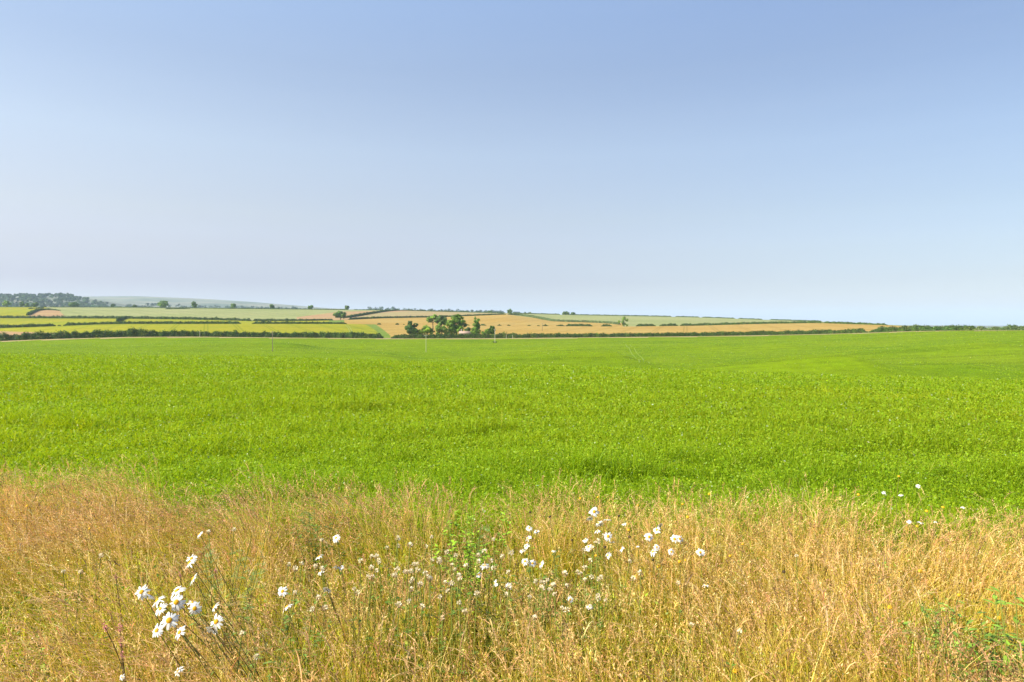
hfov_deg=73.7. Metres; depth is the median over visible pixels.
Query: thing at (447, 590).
clover
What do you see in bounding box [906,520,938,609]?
daisy plant
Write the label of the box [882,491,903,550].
daisy plant
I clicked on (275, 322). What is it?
hedgerow
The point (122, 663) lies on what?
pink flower
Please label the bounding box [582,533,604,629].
clover
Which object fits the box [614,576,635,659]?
clover
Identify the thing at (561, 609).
clover
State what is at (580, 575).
clover
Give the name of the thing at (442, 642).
clover
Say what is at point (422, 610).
clover
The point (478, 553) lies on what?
clover
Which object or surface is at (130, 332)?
hedgerow
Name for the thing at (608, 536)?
daisy plant
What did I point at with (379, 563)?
clover
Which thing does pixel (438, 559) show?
clover
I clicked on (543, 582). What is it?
clover
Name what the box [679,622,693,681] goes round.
clover
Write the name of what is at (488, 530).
leafy weed
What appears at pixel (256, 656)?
clover
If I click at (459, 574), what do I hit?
clover
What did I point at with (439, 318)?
farm tree
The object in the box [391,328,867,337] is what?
hedgerow
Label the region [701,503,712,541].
leafy weed
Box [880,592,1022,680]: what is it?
leafy weed
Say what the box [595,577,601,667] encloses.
clover
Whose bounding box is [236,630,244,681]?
clover
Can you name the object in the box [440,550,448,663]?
clover
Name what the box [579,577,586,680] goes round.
clover
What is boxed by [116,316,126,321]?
hedgerow
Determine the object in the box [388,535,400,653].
clover
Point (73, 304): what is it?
field tree
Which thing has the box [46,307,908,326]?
young barley field
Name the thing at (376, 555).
clover
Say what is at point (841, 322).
hedgerow
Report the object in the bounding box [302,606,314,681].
clover
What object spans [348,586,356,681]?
clover
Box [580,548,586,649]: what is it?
clover
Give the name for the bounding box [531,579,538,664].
clover
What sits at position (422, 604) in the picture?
clover
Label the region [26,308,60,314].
hedgerow
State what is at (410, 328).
farm tree
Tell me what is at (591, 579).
clover
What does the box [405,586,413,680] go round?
clover
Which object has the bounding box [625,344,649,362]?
tractor tracks
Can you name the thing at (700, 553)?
daisy plant
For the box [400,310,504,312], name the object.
hedgerow
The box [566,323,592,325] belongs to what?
hedgerow
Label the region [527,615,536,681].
clover
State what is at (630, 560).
clover
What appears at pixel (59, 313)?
ripe wheat field
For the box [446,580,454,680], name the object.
clover
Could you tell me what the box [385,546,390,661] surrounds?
clover
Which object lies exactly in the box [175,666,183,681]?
daisy plant
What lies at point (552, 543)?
seed head
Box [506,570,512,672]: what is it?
clover
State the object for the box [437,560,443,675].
clover
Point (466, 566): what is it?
clover
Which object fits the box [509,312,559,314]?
hedgerow
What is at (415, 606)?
clover
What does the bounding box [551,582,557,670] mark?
clover
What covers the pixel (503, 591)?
leafy weed
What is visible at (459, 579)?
clover
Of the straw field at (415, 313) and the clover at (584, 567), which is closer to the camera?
the clover at (584, 567)
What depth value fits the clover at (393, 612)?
2.94 m
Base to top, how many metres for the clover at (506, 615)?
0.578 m
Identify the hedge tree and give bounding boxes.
[157,300,168,306]
[191,301,197,307]
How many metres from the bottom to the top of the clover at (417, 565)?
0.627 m
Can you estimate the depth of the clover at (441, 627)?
2.83 m
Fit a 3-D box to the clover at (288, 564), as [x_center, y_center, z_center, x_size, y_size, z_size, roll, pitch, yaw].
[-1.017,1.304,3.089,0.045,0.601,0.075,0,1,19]
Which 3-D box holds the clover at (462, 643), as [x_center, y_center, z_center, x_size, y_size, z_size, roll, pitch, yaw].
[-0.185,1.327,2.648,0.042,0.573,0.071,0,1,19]
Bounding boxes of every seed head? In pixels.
[529,511,533,573]
[549,515,556,588]
[571,539,582,621]
[617,514,619,582]
[652,559,656,630]
[782,570,789,659]
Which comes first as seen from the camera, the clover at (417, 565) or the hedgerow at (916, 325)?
the clover at (417, 565)
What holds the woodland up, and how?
on the hills
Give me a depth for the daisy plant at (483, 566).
3.12 m
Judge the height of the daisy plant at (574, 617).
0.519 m
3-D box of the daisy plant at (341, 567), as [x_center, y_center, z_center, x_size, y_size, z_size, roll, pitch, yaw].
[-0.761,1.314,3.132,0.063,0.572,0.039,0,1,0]
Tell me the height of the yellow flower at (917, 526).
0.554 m
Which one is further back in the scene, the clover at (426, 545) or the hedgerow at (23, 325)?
the hedgerow at (23, 325)
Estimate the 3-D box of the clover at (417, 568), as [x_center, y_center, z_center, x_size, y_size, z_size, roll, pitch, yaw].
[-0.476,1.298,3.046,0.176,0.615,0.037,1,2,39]
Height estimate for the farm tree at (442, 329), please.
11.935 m
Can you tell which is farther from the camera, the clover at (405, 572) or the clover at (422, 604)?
the clover at (405, 572)
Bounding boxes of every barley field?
[0,307,377,337]
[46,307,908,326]
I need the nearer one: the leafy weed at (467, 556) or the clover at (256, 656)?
the clover at (256, 656)
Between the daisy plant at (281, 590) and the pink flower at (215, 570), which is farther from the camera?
the pink flower at (215, 570)
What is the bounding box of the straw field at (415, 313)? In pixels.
[355,311,507,319]
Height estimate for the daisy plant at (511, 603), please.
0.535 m
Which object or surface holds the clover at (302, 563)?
on the meadow ground at (446, 641)
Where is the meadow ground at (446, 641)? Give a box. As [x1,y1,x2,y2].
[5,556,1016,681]
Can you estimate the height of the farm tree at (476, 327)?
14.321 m
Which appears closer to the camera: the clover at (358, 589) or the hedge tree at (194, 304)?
the clover at (358, 589)
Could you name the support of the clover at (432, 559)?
on the meadow ground at (446, 641)
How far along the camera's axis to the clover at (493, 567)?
2.96 m
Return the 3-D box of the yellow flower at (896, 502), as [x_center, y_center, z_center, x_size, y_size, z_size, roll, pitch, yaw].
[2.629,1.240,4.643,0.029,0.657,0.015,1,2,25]
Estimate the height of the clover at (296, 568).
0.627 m
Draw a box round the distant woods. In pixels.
[126,303,525,312]
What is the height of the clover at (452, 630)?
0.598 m
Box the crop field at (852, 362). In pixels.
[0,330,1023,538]
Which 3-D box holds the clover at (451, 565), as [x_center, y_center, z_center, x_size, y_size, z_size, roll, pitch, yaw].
[-0.333,1.296,3.094,0.172,0.618,0.037,1,2,40]
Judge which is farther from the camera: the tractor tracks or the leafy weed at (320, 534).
the tractor tracks
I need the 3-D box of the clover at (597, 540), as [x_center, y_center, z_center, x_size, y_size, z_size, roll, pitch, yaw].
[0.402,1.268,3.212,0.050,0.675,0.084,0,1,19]
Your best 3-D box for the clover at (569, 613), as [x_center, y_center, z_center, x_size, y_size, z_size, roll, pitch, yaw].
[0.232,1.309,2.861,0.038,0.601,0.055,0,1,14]
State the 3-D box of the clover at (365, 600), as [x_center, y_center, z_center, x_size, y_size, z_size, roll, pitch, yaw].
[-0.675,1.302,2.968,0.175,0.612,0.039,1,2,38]
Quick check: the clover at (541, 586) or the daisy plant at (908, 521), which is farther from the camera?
the daisy plant at (908, 521)
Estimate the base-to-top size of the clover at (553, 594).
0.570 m
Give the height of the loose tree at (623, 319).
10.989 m
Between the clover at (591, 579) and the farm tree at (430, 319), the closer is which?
the clover at (591, 579)
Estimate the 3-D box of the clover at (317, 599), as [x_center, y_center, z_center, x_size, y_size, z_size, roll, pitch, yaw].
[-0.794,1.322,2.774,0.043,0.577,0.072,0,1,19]
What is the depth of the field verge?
430.53 m
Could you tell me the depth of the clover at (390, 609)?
2.92 m
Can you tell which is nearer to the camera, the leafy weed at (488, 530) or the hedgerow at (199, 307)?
the leafy weed at (488, 530)
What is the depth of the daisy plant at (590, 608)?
2.83 m
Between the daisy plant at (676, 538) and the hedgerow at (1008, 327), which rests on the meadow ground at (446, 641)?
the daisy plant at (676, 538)
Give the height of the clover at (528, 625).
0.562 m
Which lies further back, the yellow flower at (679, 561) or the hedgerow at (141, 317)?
the hedgerow at (141, 317)
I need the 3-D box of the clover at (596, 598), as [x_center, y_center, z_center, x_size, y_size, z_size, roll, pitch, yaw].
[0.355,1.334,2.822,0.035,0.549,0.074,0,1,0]
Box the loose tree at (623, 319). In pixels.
[618,317,627,325]
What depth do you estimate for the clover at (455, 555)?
3.09 m
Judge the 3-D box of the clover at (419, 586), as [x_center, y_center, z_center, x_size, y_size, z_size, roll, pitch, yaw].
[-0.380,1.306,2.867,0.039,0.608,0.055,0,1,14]
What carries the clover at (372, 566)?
on the meadow ground at (446, 641)
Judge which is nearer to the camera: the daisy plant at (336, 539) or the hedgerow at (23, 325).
the daisy plant at (336, 539)
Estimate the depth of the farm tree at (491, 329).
448.80 m
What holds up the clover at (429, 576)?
on the meadow ground at (446, 641)
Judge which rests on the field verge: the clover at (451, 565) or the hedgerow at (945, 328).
the hedgerow at (945, 328)
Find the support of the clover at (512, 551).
on the meadow ground at (446, 641)
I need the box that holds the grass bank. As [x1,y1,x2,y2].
[329,320,389,337]
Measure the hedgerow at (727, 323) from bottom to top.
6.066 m
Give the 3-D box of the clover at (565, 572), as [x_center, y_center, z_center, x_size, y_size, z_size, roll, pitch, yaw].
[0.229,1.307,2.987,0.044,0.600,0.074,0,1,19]
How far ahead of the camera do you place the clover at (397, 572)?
3.26 m
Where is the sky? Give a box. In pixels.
[0,0,1023,325]
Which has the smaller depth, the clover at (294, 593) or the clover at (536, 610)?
the clover at (294, 593)
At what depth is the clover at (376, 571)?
2.98 m
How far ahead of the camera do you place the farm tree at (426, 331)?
453.17 m
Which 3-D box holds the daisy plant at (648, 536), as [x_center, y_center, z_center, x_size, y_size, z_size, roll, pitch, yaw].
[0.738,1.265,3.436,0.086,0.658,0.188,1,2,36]
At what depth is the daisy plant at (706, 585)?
3.01 m
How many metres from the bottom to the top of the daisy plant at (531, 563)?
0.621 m
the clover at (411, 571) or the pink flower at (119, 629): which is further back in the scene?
the clover at (411, 571)
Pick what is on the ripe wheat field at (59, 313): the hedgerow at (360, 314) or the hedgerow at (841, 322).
the hedgerow at (360, 314)
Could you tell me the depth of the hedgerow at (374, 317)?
976.56 m
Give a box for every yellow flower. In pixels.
[678,560,684,645]
[896,475,899,535]
[916,525,922,578]
[997,616,1000,658]
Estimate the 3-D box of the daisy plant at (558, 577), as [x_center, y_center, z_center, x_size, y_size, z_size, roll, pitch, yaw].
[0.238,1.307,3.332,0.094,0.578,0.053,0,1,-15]
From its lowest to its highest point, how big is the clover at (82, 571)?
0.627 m
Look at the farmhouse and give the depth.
451.09 m
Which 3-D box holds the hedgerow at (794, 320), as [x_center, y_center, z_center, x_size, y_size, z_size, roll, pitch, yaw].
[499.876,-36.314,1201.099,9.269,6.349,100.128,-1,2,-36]
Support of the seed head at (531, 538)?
on the meadow ground at (446, 641)
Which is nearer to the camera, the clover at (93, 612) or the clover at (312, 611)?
the clover at (312, 611)
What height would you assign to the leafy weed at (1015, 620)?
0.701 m
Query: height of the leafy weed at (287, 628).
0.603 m
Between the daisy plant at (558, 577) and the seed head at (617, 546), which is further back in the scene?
the seed head at (617, 546)
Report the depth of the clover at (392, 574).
2.90 m
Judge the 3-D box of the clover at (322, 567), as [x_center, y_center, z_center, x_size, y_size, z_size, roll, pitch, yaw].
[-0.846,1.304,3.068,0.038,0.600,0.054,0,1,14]
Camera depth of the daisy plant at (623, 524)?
3.54 m
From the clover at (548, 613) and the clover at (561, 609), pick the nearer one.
the clover at (561, 609)
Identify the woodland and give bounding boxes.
[0,292,129,307]
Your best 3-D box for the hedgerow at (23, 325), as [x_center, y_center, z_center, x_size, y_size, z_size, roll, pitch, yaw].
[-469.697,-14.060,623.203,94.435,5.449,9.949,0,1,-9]
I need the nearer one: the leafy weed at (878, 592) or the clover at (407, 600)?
the clover at (407, 600)
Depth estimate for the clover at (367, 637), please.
2.85 m
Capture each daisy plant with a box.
[135,531,272,681]
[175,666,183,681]
[278,586,305,680]
[283,604,308,678]
[316,534,356,665]
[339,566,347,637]
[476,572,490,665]
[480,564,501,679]
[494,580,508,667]
[505,583,522,664]
[520,525,548,645]
[522,558,547,647]
[551,550,565,621]
[566,596,586,670]
[582,532,623,651]
[586,507,612,613]
[586,605,605,678]
[622,523,646,623]
[644,523,666,644]
[650,544,673,645]
[668,548,690,655]
[670,534,693,620]
[695,548,710,636]
[702,584,719,655]
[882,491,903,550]
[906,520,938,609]
[916,484,930,548]
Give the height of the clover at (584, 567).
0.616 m
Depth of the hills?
4107.21 m
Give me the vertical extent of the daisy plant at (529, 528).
0.647 m
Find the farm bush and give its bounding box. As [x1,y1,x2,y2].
[481,329,490,333]
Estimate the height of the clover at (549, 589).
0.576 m
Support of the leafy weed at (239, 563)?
on the meadow ground at (446, 641)
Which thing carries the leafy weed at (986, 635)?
on the meadow ground at (446, 641)
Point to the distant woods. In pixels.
(200, 306)
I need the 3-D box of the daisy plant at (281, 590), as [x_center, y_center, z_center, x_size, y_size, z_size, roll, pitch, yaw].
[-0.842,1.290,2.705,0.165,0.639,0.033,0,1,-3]
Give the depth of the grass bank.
598.59 m
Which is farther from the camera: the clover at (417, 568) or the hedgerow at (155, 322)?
the hedgerow at (155, 322)
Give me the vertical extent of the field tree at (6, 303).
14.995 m
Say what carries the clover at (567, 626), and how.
on the meadow ground at (446, 641)
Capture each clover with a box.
[61,569,67,680]
[69,569,83,680]
[89,553,103,667]
[206,530,211,622]
[226,527,235,612]
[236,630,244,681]
[253,654,258,680]
[280,562,290,644]
[283,566,297,656]
[285,590,296,680]
[294,561,303,668]
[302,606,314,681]
[303,564,317,656]
[311,595,320,680]
[311,605,327,681]
[320,538,325,648]
[320,566,325,676]
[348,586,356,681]
[354,559,362,659]
[354,574,370,651]
[355,590,361,676]
[358,554,378,665]
[362,575,374,681]
[364,565,373,674]
[370,554,374,658]
[370,568,378,681]
[377,558,382,650]
[377,573,395,674]
[378,560,383,677]
[378,572,397,676]
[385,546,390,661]
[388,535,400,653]
[389,566,400,664]
[389,569,406,668]
[393,543,399,651]
[394,579,411,680]
[394,601,401,679]
[400,567,419,670]
[401,541,412,630]
[401,570,409,680]
[402,568,413,659]
[404,574,428,677]
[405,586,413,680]
[405,599,411,675]
[411,562,417,672]
[411,562,419,677]
[411,577,417,646]
[412,544,427,631]
[413,603,424,681]
[416,558,441,666]
[416,570,427,680]
[418,580,424,680]
[425,575,432,680]
[426,535,433,625]
[427,558,433,665]
[432,563,453,669]
[433,588,449,674]
[436,580,446,673]
[436,595,441,681]
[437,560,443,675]
[438,615,444,681]
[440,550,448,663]
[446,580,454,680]
[447,553,457,681]
[448,582,454,679]
[451,573,461,679]
[452,568,458,676]
[454,576,462,675]
[457,600,464,662]
[457,609,467,681]
[459,552,479,656]
[460,559,480,662]
[464,563,470,675]
[470,591,479,681]
[477,554,504,679]
[482,549,488,662]
[483,558,492,668]
[488,566,496,680]
[491,550,513,656]
[492,538,497,658]
[500,584,511,680]
[502,592,508,681]
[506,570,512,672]
[522,595,531,680]
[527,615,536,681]
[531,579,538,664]
[535,581,555,671]
[538,585,544,675]
[540,578,549,662]
[540,580,546,667]
[547,587,554,671]
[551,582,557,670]
[552,592,557,680]
[555,569,578,675]
[558,570,566,631]
[559,605,564,679]
[563,607,569,681]
[565,583,570,633]
[575,541,596,636]
[577,572,583,674]
[577,575,602,675]
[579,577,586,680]
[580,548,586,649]
[580,565,589,674]
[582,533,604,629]
[587,545,595,645]
[587,558,592,670]
[589,574,595,674]
[591,598,608,672]
[594,538,601,642]
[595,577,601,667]
[595,597,600,680]
[596,593,601,679]
[609,559,631,649]
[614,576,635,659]
[635,570,644,663]
[676,580,681,670]
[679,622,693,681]
[725,629,741,681]
[794,554,800,674]
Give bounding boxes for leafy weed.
[37,641,85,681]
[189,577,331,681]
[197,525,268,663]
[291,494,361,588]
[432,505,511,643]
[447,518,489,638]
[451,548,588,648]
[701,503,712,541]
[869,561,886,639]
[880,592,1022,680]
[898,601,1023,681]
[968,584,1023,681]
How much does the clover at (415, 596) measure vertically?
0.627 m
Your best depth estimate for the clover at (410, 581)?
2.87 m
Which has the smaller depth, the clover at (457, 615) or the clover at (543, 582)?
the clover at (543, 582)
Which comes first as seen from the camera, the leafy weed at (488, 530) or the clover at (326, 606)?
the clover at (326, 606)
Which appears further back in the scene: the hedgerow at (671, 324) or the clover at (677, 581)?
the hedgerow at (671, 324)
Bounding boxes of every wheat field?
[0,310,437,339]
[344,315,901,338]
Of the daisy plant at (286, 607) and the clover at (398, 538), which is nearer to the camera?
the daisy plant at (286, 607)
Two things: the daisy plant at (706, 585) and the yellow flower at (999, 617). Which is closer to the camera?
the yellow flower at (999, 617)
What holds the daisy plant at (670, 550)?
on the meadow ground at (446, 641)
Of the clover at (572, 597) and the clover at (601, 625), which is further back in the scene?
the clover at (572, 597)
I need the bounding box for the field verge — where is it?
[1,330,1018,341]
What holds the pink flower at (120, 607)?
on the meadow ground at (446, 641)
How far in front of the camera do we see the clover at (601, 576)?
2.99 m
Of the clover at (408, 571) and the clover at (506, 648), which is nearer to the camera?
the clover at (506, 648)
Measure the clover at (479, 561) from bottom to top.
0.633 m
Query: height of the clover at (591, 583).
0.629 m
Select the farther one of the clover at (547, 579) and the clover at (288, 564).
the clover at (288, 564)
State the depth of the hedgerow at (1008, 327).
348.21 m
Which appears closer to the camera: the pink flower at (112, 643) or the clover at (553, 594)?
the pink flower at (112, 643)
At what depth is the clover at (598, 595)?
2.82 m
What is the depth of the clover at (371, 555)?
3.14 m
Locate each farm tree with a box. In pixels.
[404,321,417,333]
[416,325,434,334]
[426,314,436,328]
[434,315,446,326]
[435,320,450,334]
[445,314,466,334]
[470,316,480,333]
[489,326,495,336]
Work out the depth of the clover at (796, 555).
3.15 m
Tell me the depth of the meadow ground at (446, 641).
3.51 m
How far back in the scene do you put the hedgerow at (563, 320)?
897.71 m
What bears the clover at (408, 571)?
on the meadow ground at (446, 641)
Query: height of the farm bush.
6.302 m
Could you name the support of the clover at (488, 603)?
on the meadow ground at (446, 641)
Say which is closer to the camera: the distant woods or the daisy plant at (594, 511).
the daisy plant at (594, 511)
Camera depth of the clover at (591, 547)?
3.12 m
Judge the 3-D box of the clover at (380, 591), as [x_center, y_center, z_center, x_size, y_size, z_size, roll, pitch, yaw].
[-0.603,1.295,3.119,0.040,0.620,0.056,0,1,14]
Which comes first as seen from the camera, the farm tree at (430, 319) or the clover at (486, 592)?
the clover at (486, 592)
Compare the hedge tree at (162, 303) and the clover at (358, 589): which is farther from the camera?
the hedge tree at (162, 303)
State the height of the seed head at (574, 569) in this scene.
0.582 m
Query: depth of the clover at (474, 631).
2.77 m
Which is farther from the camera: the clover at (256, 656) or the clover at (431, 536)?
the clover at (431, 536)
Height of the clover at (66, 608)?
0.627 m
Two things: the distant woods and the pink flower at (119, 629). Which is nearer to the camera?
the pink flower at (119, 629)
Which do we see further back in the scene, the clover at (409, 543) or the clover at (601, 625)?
the clover at (409, 543)
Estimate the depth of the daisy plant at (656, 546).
3.34 m
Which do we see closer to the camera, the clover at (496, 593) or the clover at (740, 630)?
the clover at (740, 630)
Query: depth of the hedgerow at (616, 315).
1302.62 m
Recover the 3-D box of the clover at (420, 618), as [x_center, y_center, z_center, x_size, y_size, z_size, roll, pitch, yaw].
[-0.429,1.300,2.974,0.173,0.616,0.037,1,2,39]
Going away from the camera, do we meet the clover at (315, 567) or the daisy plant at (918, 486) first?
the clover at (315, 567)
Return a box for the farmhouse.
[459,329,470,334]
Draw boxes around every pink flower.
[101,622,126,668]
[114,574,126,661]
[117,623,123,673]
[117,637,125,681]
[119,651,124,681]
[178,572,191,674]
[213,567,226,653]
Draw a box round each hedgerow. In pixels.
[0,306,347,309]
[0,315,251,320]
[0,323,55,327]
[0,326,383,340]
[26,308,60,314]
[63,320,240,325]
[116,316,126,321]
[252,318,332,320]
[252,321,346,323]
[346,309,399,317]
[348,313,505,319]
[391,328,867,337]
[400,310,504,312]
[508,313,620,324]
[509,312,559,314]
[562,313,670,316]
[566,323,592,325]
[636,323,655,325]
[659,323,677,325]
[680,321,822,325]
[771,319,821,321]
[824,321,886,324]
[867,326,974,332]
[877,323,975,329]
[972,324,1023,330]
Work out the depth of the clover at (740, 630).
2.38 m
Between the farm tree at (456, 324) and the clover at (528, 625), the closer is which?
the clover at (528, 625)
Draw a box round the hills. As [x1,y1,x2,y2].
[2,296,1018,327]
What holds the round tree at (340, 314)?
on the ripe wheat field at (59, 313)
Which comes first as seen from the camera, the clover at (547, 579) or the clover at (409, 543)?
the clover at (547, 579)
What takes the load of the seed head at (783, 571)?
on the meadow ground at (446, 641)
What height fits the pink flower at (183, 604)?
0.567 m
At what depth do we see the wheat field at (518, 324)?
636.42 m
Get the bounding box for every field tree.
[2,300,10,305]
[67,301,79,306]
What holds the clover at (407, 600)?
on the meadow ground at (446, 641)
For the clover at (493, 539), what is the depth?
3.33 m
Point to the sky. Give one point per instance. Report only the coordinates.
(855, 161)
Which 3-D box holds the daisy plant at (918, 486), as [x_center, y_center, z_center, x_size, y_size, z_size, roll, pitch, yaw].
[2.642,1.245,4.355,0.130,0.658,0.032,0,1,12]
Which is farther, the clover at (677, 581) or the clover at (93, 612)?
the clover at (93, 612)
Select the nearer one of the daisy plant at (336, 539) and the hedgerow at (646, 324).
the daisy plant at (336, 539)
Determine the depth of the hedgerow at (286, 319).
854.91 m
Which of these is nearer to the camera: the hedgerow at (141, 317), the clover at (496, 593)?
the clover at (496, 593)
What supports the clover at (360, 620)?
on the meadow ground at (446, 641)
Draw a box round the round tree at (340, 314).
[333,311,346,319]
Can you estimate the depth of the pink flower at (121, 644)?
2.49 m
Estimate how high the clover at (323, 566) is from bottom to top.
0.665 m
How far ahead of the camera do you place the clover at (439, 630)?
2.75 m
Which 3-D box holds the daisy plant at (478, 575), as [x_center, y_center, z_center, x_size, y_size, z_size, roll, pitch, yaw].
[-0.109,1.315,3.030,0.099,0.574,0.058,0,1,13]
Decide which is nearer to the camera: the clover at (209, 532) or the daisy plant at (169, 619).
the daisy plant at (169, 619)
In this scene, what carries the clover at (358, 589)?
on the meadow ground at (446, 641)
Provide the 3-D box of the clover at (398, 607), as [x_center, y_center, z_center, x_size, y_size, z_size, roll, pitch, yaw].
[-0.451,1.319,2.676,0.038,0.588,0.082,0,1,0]
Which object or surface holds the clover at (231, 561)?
on the meadow ground at (446, 641)
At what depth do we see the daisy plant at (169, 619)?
2.46 m
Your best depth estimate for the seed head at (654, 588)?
3.29 m
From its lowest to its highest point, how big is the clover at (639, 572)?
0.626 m
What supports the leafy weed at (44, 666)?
on the meadow ground at (446, 641)
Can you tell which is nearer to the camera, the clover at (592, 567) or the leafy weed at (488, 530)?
the clover at (592, 567)

